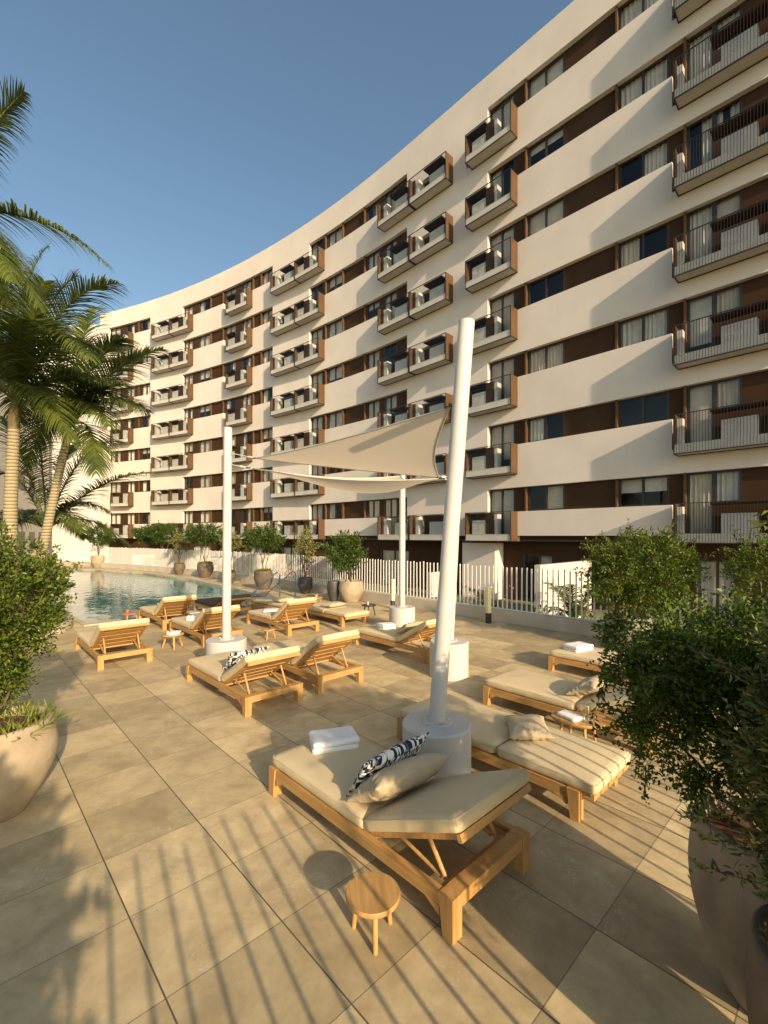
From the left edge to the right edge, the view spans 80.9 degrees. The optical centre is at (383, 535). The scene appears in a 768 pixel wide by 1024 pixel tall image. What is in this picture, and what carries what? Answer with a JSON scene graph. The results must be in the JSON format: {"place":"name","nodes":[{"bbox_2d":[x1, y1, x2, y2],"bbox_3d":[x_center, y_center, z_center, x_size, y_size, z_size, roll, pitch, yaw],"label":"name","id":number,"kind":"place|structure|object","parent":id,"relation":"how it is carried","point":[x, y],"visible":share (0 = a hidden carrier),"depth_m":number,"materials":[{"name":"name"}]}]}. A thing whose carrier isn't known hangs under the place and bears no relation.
{"place":"outdoors","nodes":[
{"label":"outdoors","id":0,"kind":"place"},
{"bbox_2d":[35,325,108,562],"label":"end block","id":1,"kind":"structure","parent":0,"point":[66,540],"depth_m":44.38,"materials":[{"name":"paint"}]},
{"bbox_2d":[52,570,257,621],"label":"water","id":2,"kind":"structure","parent":0,"point":[101,595],"depth_m":18.40,"materials":[{"name":"liquid"}]},
{"bbox_2d":[0,0,573,339],"label":"sky","id":3,"kind":"structure","parent":0,"point":[180,141],"materials":[{"name":"blue"}]},
{"bbox_2d":[0,565,758,1023],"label":"deck paving","id":4,"kind":"structure","parent":0,"point":[166,857],"depth_m":2.97,"materials":[{"name":"tile"}]},
{"bbox_2d":[0,705,58,822],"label":"clay planter","id":5,"kind":"object","parent":4,"relation":"on","point":[26,760],"visible":0.88,"depth_m":3.54,"materials":[{"name":"ceramic"}]},
{"bbox_2d":[0,692,73,741],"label":"grass","id":6,"kind":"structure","parent":5,"relation":"in","point":[27,709],"depth_m":3.82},
{"bbox_2d":[0,518,83,709],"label":"potted shrub","id":7,"kind":"object","parent":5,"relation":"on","point":[15,640],"visible":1,"depth_m":3.70,"materials":[{"name":"green plant"}]},
{"bbox_2d":[32,615,72,638],"bbox_3d":[-8.766,2.148,10.314,2.701,0.196,2.720,0,0,0],"label":"planting bed","id":8,"kind":"object","parent":4,"relation":"on","point":[65,625],"visible":0.09,"depth_m":10.57,"materials":[{"name":"stone"}]},
{"bbox_2d":[0,238,131,628],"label":"palm tree","id":9,"kind":"object","parent":8,"relation":"in","point":[23,330],"visible":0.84,"depth_m":9.34,"materials":[{"name":"green plant"}]},
{"bbox_2d":[0,384,158,558],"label":"palm tree","id":10,"kind":"object","parent":8,"relation":"in","point":[74,524],"visible":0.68,"depth_m":12.02,"materials":[{"name":"green plant"}]},
{"bbox_2d":[0,305,171,600],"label":"palm tree","id":11,"kind":"object","parent":8,"relation":"in","point":[88,402],"visible":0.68,"depth_m":10.30,"materials":[{"name":"green plant"}]},
{"bbox_2d":[0,72,113,314],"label":"palm tree","id":12,"kind":"object","parent":4,"relation":"on","point":[8,257],"visible":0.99,"depth_m":7.01,"materials":[{"name":"green plant"}]},
{"bbox_2d":[90,555,105,567],"bbox_3d":[-20.300,1.825,32.000,0.922,0.850,0.918,0,0,-33],"label":"clay planter","id":13,"kind":"object","parent":4,"relation":"on","point":[97,561],"visible":0.96,"depth_m":31.69,"materials":[{"name":"ceramic"}]},
{"bbox_2d":[87,521,116,555],"bbox_3d":[-20.052,0.194,32.039,2.020,2.586,1.967,0,0,43],"label":"potted tree","id":14,"kind":"object","parent":13,"relation":"in","point":[104,539],"visible":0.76,"depth_m":31.82,"materials":[{"name":"green plant"}]},
{"bbox_2d":[75,618,151,670],"bbox_3d":[-5.151,1.862,8.521,0.844,0.777,2.011,0,0,-43],"label":"sun lounger","id":15,"kind":"object","parent":4,"relation":"on","point":[114,634],"visible":1,"depth_m":7.98,"materials":[{"name":"brown wood"}]},
{"bbox_2d":[62,569,267,625],"bbox_3d":[-14.083,2.233,22.608,26.019,0.026,7.183,0,0,44],"label":"pool coping","id":16,"kind":"object","parent":4,"relation":"on","point":[79,621],"visible":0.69,"depth_m":14.33,"materials":[{"name":"stone"}]},
{"bbox_2d":[166,557,170,566],"bbox_3d":[-14.099,1.809,28.899,0.838,0.882,0.840,0,0,-43],"label":"clay planter","id":17,"kind":"object","parent":16,"relation":"on","point":[168,562],"visible":0.28,"depth_m":28.73,"materials":[{"name":"ceramic"}]},
{"bbox_2d":[143,520,182,548],"bbox_3d":[-14.084,0.275,28.857,2.539,2.603,2.103,0,0,0],"label":"potted tree","id":18,"kind":"object","parent":17,"relation":"in","point":[156,533],"visible":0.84,"depth_m":28.58,"materials":[{"name":"green plant"}]},
{"bbox_2d":[138,595,196,629],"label":"sun lounger","id":19,"kind":"object","parent":4,"relation":"on","point":[173,606],"visible":0.97,"depth_m":11.22,"materials":[{"name":"brown wood"}]},
{"bbox_2d":[173,562,184,574],"bbox_3d":[-11.901,1.878,26.198,0.639,0.745,0.639,0,0,-3],"label":"clay planter","id":20,"kind":"object","parent":4,"relation":"on","point":[178,568],"visible":1,"depth_m":25.98,"materials":[{"name":"ceramic"}]},
{"bbox_2d":[165,530,191,562],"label":"potted tree","id":21,"kind":"object","parent":20,"relation":"in","point":[178,547],"visible":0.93,"depth_m":26.15,"materials":[{"name":"green plant"}]},
{"bbox_2d":[197,561,213,577],"bbox_3d":[-9.601,1.794,24.199,0.838,0.913,0.840,0,0,37],"label":"clay planter","id":22,"kind":"object","parent":4,"relation":"on","point":[205,569],"visible":1,"depth_m":23.91,"materials":[{"name":"ceramic"}]},
{"bbox_2d":[179,520,222,561],"bbox_3d":[-9.600,0.366,24.096,2.599,2.380,1.959,0,0,0],"label":"potted tree","id":23,"kind":"object","parent":22,"relation":"in","point":[192,532],"visible":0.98,"depth_m":23.91,"materials":[{"name":"green plant"}]},
{"bbox_2d":[169,605,242,647],"bbox_3d":[-4.021,1.861,10.071,0.844,0.777,2.011,0,0,-43],"label":"sun lounger","id":24,"kind":"object","parent":4,"relation":"on","point":[207,618],"visible":0.77,"depth_m":9.55,"materials":[{"name":"brown wood"}]},
{"bbox_2d":[193,594,250,613],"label":"sun lounger","id":25,"kind":"object","parent":4,"relation":"on","point":[217,601],"visible":0.76,"depth_m":12.75,"materials":[{"name":"brown wood"}]},
{"bbox_2d":[205,427,246,654],"bbox_3d":[-2.740,0.185,7.830,0.680,4.131,0.680,0,0,0],"label":"shade mast","id":26,"kind":"object","parent":4,"relation":"on","point":[226,641],"visible":0.76,"depth_m":7.78,"materials":[{"name":"metal"}]},
{"bbox_2d":[186,646,302,717],"bbox_3d":[-2.099,1.874,6.588,0.844,0.752,2.019,0,0,-43],"label":"sun lounger","id":27,"kind":"object","parent":4,"relation":"on","point":[209,668],"visible":0.95,"depth_m":6.08,"materials":[{"name":"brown wood"}]},
{"bbox_2d":[222,646,269,669],"bbox_3d":[-2.002,1.779,6.545,0.640,0.360,0.133,0,40,-43],"label":"pillow","id":28,"kind":"object","parent":27,"relation":"on","point":[233,659],"visible":0.5,"depth_m":6.38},
{"bbox_2d":[254,568,272,589],"bbox_3d":[-5.051,1.797,18.900,0.780,0.906,0.778,0,0,27],"label":"clay planter","id":29,"kind":"object","parent":4,"relation":"on","point":[261,576],"visible":0.98,"depth_m":18.62,"materials":[{"name":"ceramic"}]},
{"bbox_2d":[235,520,287,570],"bbox_3d":[-4.964,0.423,18.878,2.114,2.267,1.835,0,0,23],"label":"potted tree","id":30,"kind":"object","parent":29,"relation":"in","point":[258,540],"visible":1,"depth_m":18.66,"materials":[{"name":"green plant"}]},
{"bbox_2d":[249,596,308,613],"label":"sun lounger","id":31,"kind":"object","parent":4,"relation":"on","point":[266,602],"visible":0.45,"depth_m":13.36,"materials":[{"name":"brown wood"}]},
{"bbox_2d":[246,597,318,635],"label":"sun lounger","id":32,"kind":"object","parent":4,"relation":"on","point":[292,609],"visible":0.94,"depth_m":10.61,"materials":[{"name":"brown wood"}]},
{"bbox_2d":[297,577,312,593],"bbox_3d":[-3.080,1.940,17.602,0.600,0.620,0.599,0,0,-22],"label":"clay planter","id":33,"kind":"object","parent":4,"relation":"on","point":[305,585],"visible":0.98,"depth_m":17.38,"materials":[{"name":"ceramic"}]},
{"bbox_2d":[292,525,325,577],"bbox_3d":[-2.965,0.629,17.595,1.390,2.169,1.188,0,0,0],"label":"potted tree","id":34,"kind":"object","parent":33,"relation":"in","point":[302,536],"visible":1,"depth_m":17.52,"materials":[{"name":"green plant"}]},
{"bbox_2d":[253,629,362,693],"bbox_3d":[-1.317,1.849,7.401,0.844,0.801,2.012,0,0,-43],"label":"sun lounger","id":35,"kind":"object","parent":4,"relation":"on","point":[323,648],"visible":0.81,"depth_m":6.84,"materials":[{"name":"brown wood"}]},
{"bbox_2d":[56,561,604,636],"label":"wall","id":36,"kind":"structure","parent":4,"relation":"on","point":[568,625],"depth_m":12.67,"materials":[{"name":"stone"}]},
{"bbox_2d":[54,546,761,630],"bbox_3d":[-8.119,1.359,21.877,43.328,1.142,2.504,0,0,40],"label":"picket fence","id":37,"kind":"object","parent":36,"relation":"on","point":[142,556],"visible":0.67,"depth_m":15.71,"materials":[{"name":"metal"}]},
{"bbox_2d":[305,602,369,626],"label":"sun lounger","id":38,"kind":"object","parent":4,"relation":"on","point":[341,614],"visible":0.82,"depth_m":11.50,"materials":[{"name":"fabric"}]},
{"bbox_2d":[338,579,363,602],"bbox_3d":[-1.119,1.890,15.352,0.858,0.720,0.859,0,0,18],"label":"clay planter","id":39,"kind":"object","parent":4,"relation":"on","point":[350,592],"visible":1,"depth_m":15.03,"materials":[{"name":"ceramic"}]},
{"bbox_2d":[315,529,369,581],"bbox_3d":[-1.311,0.696,15.452,1.801,1.844,1.448,0,0,-40],"label":"potted tree","id":40,"kind":"object","parent":39,"relation":"on","point":[348,553],"visible":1,"depth_m":15.18,"materials":[{"name":"green plant"}]},
{"bbox_2d":[346,872,399,955],"bbox_3d":[-0.062,2.131,2.545,0.310,0.242,0.310,0,0,-9],"label":"side table","id":41,"kind":"object","parent":4,"relation":"on","point":[374,896],"visible":1,"depth_m":2.51,"materials":[{"name":"brown wood"}]},
{"bbox_2d":[269,738,531,945],"bbox_3d":[0.003,1.905,3.477,0.844,0.689,2.051,0,0,-43],"label":"sun lounger","id":42,"kind":"object","parent":4,"relation":"on","point":[461,808],"visible":0.82,"depth_m":2.93,"materials":[{"name":"fabric"}]},
{"bbox_2d":[309,739,358,753],"bbox_3d":[-0.458,1.891,4.111,0.421,0.060,0.303,0,0,-15],"label":"towel","id":43,"kind":"object","parent":42,"relation":"on","point":[337,748],"visible":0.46,"depth_m":3.97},
{"bbox_2d":[308,726,359,748],"bbox_3d":[-0.458,1.836,4.111,0.423,0.060,0.304,0,0,-19],"label":"towel","id":44,"kind":"object","parent":43,"relation":"on","point":[333,737],"visible":1,"depth_m":4.04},
{"bbox_2d":[345,732,428,796],"bbox_3d":[0.040,1.759,3.482,0.720,0.380,0.133,0,33,-45],"label":"pillow","id":45,"kind":"object","parent":42,"relation":"on","point":[411,747],"visible":0.65,"depth_m":3.34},
{"bbox_2d":[345,753,451,802],"bbox_3d":[0.120,1.774,3.309,0.740,0.209,0.420,0,-34,-39],"label":"pillow","id":46,"kind":"object","parent":42,"relation":"on","point":[393,780],"visible":0.98,"depth_m":3.15,"materials":[{"name":"beige fabric"}]},
{"bbox_2d":[389,475,414,626],"bbox_3d":[0.430,0.225,10.750,0.620,4.051,0.620,0,0,0],"label":"shade mast","id":47,"kind":"object","parent":4,"relation":"on","point":[401,614],"visible":0.8,"depth_m":10.69,"materials":[{"name":"metal"}]},
{"bbox_2d":[231,464,446,492],"bbox_3d":[-0.087,-1.071,8.187,4.332,0.603,3.107,0,0,-43],"label":"shade sail","id":48,"kind":"object","parent":47,"relation":"attached to","point":[377,484],"visible":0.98,"depth_m":7.69,"materials":[{"name":"beige fabric"}]},
{"bbox_2d":[354,619,455,663],"bbox_3d":[0.372,1.874,8.898,0.844,0.752,2.019,0,0,-43],"label":"sun lounger","id":49,"kind":"object","parent":4,"relation":"on","point":[424,631],"visible":0.84,"depth_m":8.51,"materials":[{"name":"fabric"}]},
{"bbox_2d":[402,318,474,776],"bbox_3d":[0.492,0.157,4.095,0.650,4.185,0.620,0,0,0],"label":"shade mast","id":50,"kind":"object","parent":4,"relation":"on","point":[449,732],"visible":0.8,"depth_m":4.01,"materials":[{"name":"metal"}]},
{"bbox_2d":[231,406,451,477],"bbox_3d":[-1.000,-1.169,5.939,3.989,0.575,3.264,0,0,9],"label":"shade sail","id":51,"kind":"object","parent":50,"relation":"attached to","point":[406,447],"visible":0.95,"depth_m":5.81,"materials":[{"name":"beige fabric"}]},
{"bbox_2d":[430,540,468,680],"bbox_3d":[1.050,0.473,7.270,0.620,3.554,0.620,0,0,0],"label":"shade mast","id":52,"kind":"object","parent":4,"relation":"on","point":[459,661],"visible":0.44,"depth_m":7.04,"materials":[{"name":"white paint"}]},
{"bbox_2d":[397,693,630,822],"bbox_3d":[1.183,2.071,4.503,0.844,0.358,2.138,0,0,-43],"label":"sun lounger","id":53,"kind":"object","parent":4,"relation":"on","point":[571,770],"visible":0.69,"depth_m":3.97,"materials":[{"name":"fabric"}]},
{"bbox_2d":[503,714,554,740],"bbox_3d":[1.391,1.854,4.370,0.400,0.157,0.500,-4,-1,9],"label":"pillow","id":54,"kind":"object","parent":53,"relation":"on","point":[532,727],"visible":1,"depth_m":4.23,"materials":[{"name":"beige fabric"}]},
{"bbox_2d":[483,668,672,757],"bbox_3d":[2.339,1.938,5.561,0.844,0.624,2.076,0,0,-43],"label":"sun lounger","id":55,"kind":"object","parent":4,"relation":"on","point":[537,690],"visible":0.59,"depth_m":5.58,"materials":[{"name":"fabric"}]},
{"bbox_2d":[565,675,608,695],"bbox_3d":[2.483,1.789,5.409,0.660,0.164,0.360,0,-26,-43],"label":"pillow","id":56,"kind":"object","parent":55,"relation":"on","point":[587,685],"visible":0.74,"depth_m":5.24,"materials":[{"name":"beige fabric"}]},
{"bbox_2d":[551,712,604,740],"bbox_3d":[2.070,2.106,4.820,0.540,0.292,0.320,0,0,32],"label":"side table","id":57,"kind":"object","parent":4,"relation":"on","point":[583,724],"visible":0.53,"depth_m":4.75,"materials":[{"name":"brown wood"}]},
{"bbox_2d":[548,646,661,672],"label":"sun lounger","id":58,"kind":"object","parent":4,"relation":"on","point":[558,655],"visible":0.21,"depth_m":7.27,"materials":[{"name":"fabric"}]},
{"bbox_2d":[605,612,652,651],"bbox_3d":[4.802,1.910,8.849,0.839,0.680,0.839,0,0,8],"label":"clay planter","id":59,"kind":"object","parent":4,"relation":"on","point":[638,626],"visible":0.09,"depth_m":8.59,"materials":[{"name":"ceramic"}]},
{"bbox_2d":[571,517,719,624],"bbox_3d":[5.023,0.687,8.823,2.435,2.140,2.350,0,0,-34],"label":"potted tree","id":60,"kind":"object","parent":59,"relation":"in","point":[611,566],"visible":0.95,"depth_m":8.51,"materials":[{"name":"green plant"}]},
{"bbox_2d":[688,792,767,1011],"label":"clay planter","id":61,"kind":"object","parent":4,"relation":"on","point":[725,911],"visible":0.62,"depth_m":2.11,"materials":[{"name":"ceramic"}]},
{"bbox_2d":[583,579,767,840],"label":"potted shrub","id":62,"kind":"object","parent":61,"relation":"in","point":[683,682],"visible":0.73,"depth_m":2.21,"materials":[{"name":"green plant"}]},
{"bbox_2d":[745,903,767,1023],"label":"clay planter","id":63,"kind":"object","parent":4,"relation":"on","point":[756,985],"visible":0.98,"depth_m":1.66,"materials":[{"name":"ceramic"}]},
{"bbox_2d":[673,510,767,936],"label":"potted shrub","id":64,"kind":"object","parent":63,"relation":"in","point":[758,805],"visible":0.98,"depth_m":1.80,"materials":[{"name":"green plant"}]},
{"bbox_2d":[100,0,767,626],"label":"apartment building","id":65,"kind":"structure","parent":0,"point":[566,208],"depth_m":19.92,"materials":[{"name":"white paint"}]},
{"bbox_2d":[385,498,396,533],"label":"balcony door","id":66,"kind":"structure","parent":65,"relation":"in","point":[390,504],"depth_m":26.32,"materials":[{"name":"grey metal"}]},
{"bbox_2d":[381,550,409,587],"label":"terrace window","id":67,"kind":"structure","parent":65,"relation":"in","point":[386,555],"depth_m":27.29,"materials":[{"name":"glass"}]},
{"bbox_2d":[490,488,514,533],"bbox_3d":[5.547,-1.080,20.958,0.170,2.160,1.315,0,0,-43],"label":"balcony door","id":68,"kind":"structure","parent":65,"relation":"in","point":[500,499],"depth_m":20.93,"materials":[{"name":"grey metal"}]},
{"bbox_2d":[490,422,514,466],"bbox_3d":[5.547,-4.080,20.958,0.170,2.160,1.315,0,0,-43],"label":"balcony door","id":69,"kind":"structure","parent":65,"relation":"in","point":[504,433],"depth_m":20.93,"materials":[{"name":"glass"}]},
{"bbox_2d":[490,356,514,398],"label":"balcony door","id":70,"kind":"structure","parent":65,"relation":"in","point":[506,366],"depth_m":20.93,"materials":[{"name":"glass"}]},
{"bbox_2d":[490,290,514,331],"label":"balcony door","id":71,"kind":"structure","parent":65,"relation":"in","point":[507,299],"depth_m":20.93,"materials":[{"name":"glass"}]},
{"bbox_2d":[490,224,514,264],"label":"balcony door","id":72,"kind":"structure","parent":65,"relation":"in","point":[504,247],"depth_m":20.93,"materials":[{"name":"grey metal"}]},
{"bbox_2d":[490,157,514,196],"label":"balcony door","id":73,"kind":"structure","parent":65,"relation":"in","point":[500,180],"depth_m":21.08,"materials":[{"name":"grey metal"}]},
{"bbox_2d":[490,91,514,129],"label":"balcony door","id":74,"kind":"structure","parent":65,"relation":"in","point":[503,114],"depth_m":20.93,"materials":[{"name":"grey metal"}]},
{"bbox_2d":[524,554,555,601],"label":"terrace window","id":75,"kind":"structure","parent":65,"relation":"in","point":[542,559],"depth_m":20.25,"materials":[{"name":"brown metal"}]},
{"bbox_2d":[528,484,564,510],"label":"window","id":76,"kind":"structure","parent":65,"relation":"in","point":[554,494],"depth_m":19.28,"materials":[{"name":"fabric"}]},
{"bbox_2d":[528,412,564,441],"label":"window","id":77,"kind":"structure","parent":65,"relation":"in","point":[535,425],"depth_m":19.74,"materials":[{"name":"white metal"}]},
{"bbox_2d":[528,340,564,373],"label":"window","id":78,"kind":"structure","parent":65,"relation":"in","point":[551,355],"depth_m":19.40,"materials":[{"name":"fabric"}]},
{"bbox_2d":[528,268,564,304],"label":"window","id":79,"kind":"structure","parent":65,"relation":"in","point":[563,269],"depth_m":19.35,"materials":[{"name":"brown metal"}]},
{"bbox_2d":[528,196,564,236],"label":"window","id":80,"kind":"structure","parent":65,"relation":"in","point":[555,213],"depth_m":19.38,"materials":[{"name":"grey metal"}]},
{"bbox_2d":[528,123,564,167],"bbox_3d":[7.017,-16.620,19.403,0.170,1.080,1.645,0,0,-43],"label":"window","id":81,"kind":"structure","parent":65,"relation":"in","point":[559,134],"depth_m":19.36,"materials":[{"name":"glass"}]},
{"bbox_2d":[528,51,564,99],"bbox_3d":[7.017,-19.620,19.403,0.170,1.080,1.645,0,0,-43],"label":"window","id":82,"kind":"structure","parent":65,"relation":"in","point":[550,74],"depth_m":19.38,"materials":[{"name":"fabric"}]},
{"bbox_2d":[619,0,657,29],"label":"window","id":83,"kind":"structure","parent":65,"relation":"in","point":[634,9],"depth_m":17.04,"materials":[{"name":"white metal"}]},
{"bbox_2d":[619,475,668,506],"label":"window","id":84,"kind":"structure","parent":65,"relation":"in","point":[652,483],"depth_m":16.62,"materials":[{"name":"grey metal"}]},
{"bbox_2d":[619,390,668,427],"bbox_3d":[9.575,-4.620,16.628,0.072,1.080,1.674,0,0,-43],"label":"window","id":85,"kind":"structure","parent":65,"relation":"in","point":[664,392],"depth_m":16.59,"materials":[{"name":"brown metal"}]},
{"bbox_2d":[619,306,668,347],"bbox_3d":[9.621,-7.620,16.672,0.200,1.080,1.674,0,0,-43],"label":"window","id":86,"kind":"structure","parent":65,"relation":"in","point":[654,324],"depth_m":16.67,"materials":[{"name":"fabric"}]},
{"bbox_2d":[619,222,668,268],"bbox_3d":[9.622,-10.620,16.673,0.204,1.080,1.675,0,0,-43],"label":"window","id":87,"kind":"structure","parent":65,"relation":"in","point":[628,252],"depth_m":17.00,"materials":[{"name":"white metal"}]},
{"bbox_2d":[619,137,668,188],"bbox_3d":[9.621,-13.620,16.671,0.200,1.080,1.674,0,0,-43],"label":"window","id":88,"kind":"structure","parent":65,"relation":"in","point":[657,158],"depth_m":16.49,"materials":[{"name":"metal"}]},
{"bbox_2d":[619,53,668,109],"bbox_3d":[9.621,-16.620,16.672,0.200,1.080,1.674,0,0,-43],"label":"window","id":89,"kind":"structure","parent":65,"relation":"in","point":[655,76],"depth_m":16.63,"materials":[{"name":"grey metal"}]},
{"bbox_2d":[687,471,713,533],"bbox_3d":[10.835,-1.080,15.387,0.201,2.160,0.767,0,0,-43],"label":"balcony door","id":90,"kind":"structure","parent":65,"relation":"in","point":[700,485],"depth_m":15.45,"materials":[{"name":"fabric"}]},
{"bbox_2d":[687,381,713,442],"bbox_3d":[10.824,-4.080,15.377,0.170,2.160,0.766,0,0,-43],"label":"balcony door","id":91,"kind":"structure","parent":65,"relation":"in","point":[700,396],"depth_m":15.44,"materials":[{"name":"grey metal"}]},
{"bbox_2d":[687,291,713,352],"bbox_3d":[10.824,-7.080,15.377,0.170,2.160,0.766,0,0,-43],"label":"balcony door","id":92,"kind":"structure","parent":65,"relation":"in","point":[701,306],"depth_m":15.44,"materials":[{"name":"glass"}]},
{"bbox_2d":[687,202,713,261],"bbox_3d":[10.835,-10.080,15.387,0.200,2.160,0.767,0,0,-43],"label":"balcony door","id":93,"kind":"structure","parent":65,"relation":"in","point":[696,218],"depth_m":15.45,"materials":[{"name":"white metal"}]},
{"bbox_2d":[687,112,713,171],"bbox_3d":[10.835,-13.080,15.387,0.200,2.160,0.767,0,0,-43],"label":"balcony door","id":94,"kind":"structure","parent":65,"relation":"in","point":[709,123],"depth_m":15.34,"materials":[{"name":"metal"}]},
{"bbox_2d":[687,22,713,80],"bbox_3d":[10.835,-16.080,15.387,0.200,2.160,0.766,0,0,-43],"label":"balcony door","id":95,"kind":"structure","parent":65,"relation":"in","point":[690,44],"depth_m":15.46,"materials":[{"name":"metal"}]},
{"bbox_2d":[696,560,739,624],"bbox_3d":[11.500,1.925,15.507,0.230,2.150,1.251,0,0,-43],"label":"terrace window","id":96,"kind":"structure","parent":65,"relation":"in","point":[715,568],"depth_m":15.63,"materials":[{"name":"grey metal"}]},
{"bbox_2d":[714,469,741,502],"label":"window","id":97,"kind":"structure","parent":65,"relation":"in","point":[727,483],"depth_m":14.90,"materials":[{"name":"fabric"}]},
{"bbox_2d":[714,376,741,408],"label":"window","id":98,"kind":"structure","parent":65,"relation":"in","point":[728,391],"depth_m":14.89,"materials":[{"name":"grey metal"}]},
{"bbox_2d":[714,282,741,314],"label":"window","id":99,"kind":"structure","parent":65,"relation":"in","point":[730,297],"depth_m":14.90,"materials":[{"name":"grey metal"}]},
{"bbox_2d":[714,189,741,232],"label":"window","id":100,"kind":"structure","parent":65,"relation":"in","point":[731,203],"depth_m":14.88,"materials":[{"name":"fabric"}]},
{"bbox_2d":[714,96,741,142],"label":"window","id":101,"kind":"structure","parent":65,"relation":"in","point":[736,108],"depth_m":14.82,"materials":[{"name":"fabric"}]},
{"bbox_2d":[714,3,741,52],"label":"window","id":102,"kind":"structure","parent":65,"relation":"in","point":[739,12],"depth_m":14.87,"materials":[{"name":"grey metal"}]},
{"bbox_2d":[237,572,739,633],"bbox_3d":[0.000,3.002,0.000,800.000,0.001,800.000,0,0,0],"label":"ground","id":103,"kind":"structure","parent":0,"point":[597,612],"depth_m":20.87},
{"bbox_2d":[0,349,48,564],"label":"side building","id":104,"kind":"structure","parent":103,"relation":"on","point":[34,532],"depth_m":34.48,"materials":[{"name":"white concrete"}]},
{"bbox_2d":[534,560,591,617],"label":"garden wall","id":105,"kind":"structure","parent":103,"relation":"on","point":[566,566],"depth_m":15.24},
{"bbox_2d":[539,582,612,618],"bbox_3d":[5.369,2.143,12.763,1.907,1.715,2.117,0,0,39],"label":"garden palm","id":106,"kind":"object","parent":103,"relation":"on","point":[584,602],"visible":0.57,"depth_m":12.63,"materials":[{"name":"green plant"}]},
{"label":"clay planter","id":107,"kind":"object","parent":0,"visible":0},
{"bbox_2d":[713,524,767,603],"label":"potted tree","id":108,"kind":"object","parent":107,"relation":"in","point":[742,576],"visible":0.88,"depth_m":7.76,"materials":[{"name":"green plant"}]},
{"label":"clay planter","id":109,"kind":"object","parent":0,"visible":0},
{"bbox_2d":[126,524,166,547],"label":"potted tree","id":110,"kind":"object","parent":109,"relation":"in","point":[139,536],"visible":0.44,"depth_m":30.00,"materials":[{"name":"green plant"}]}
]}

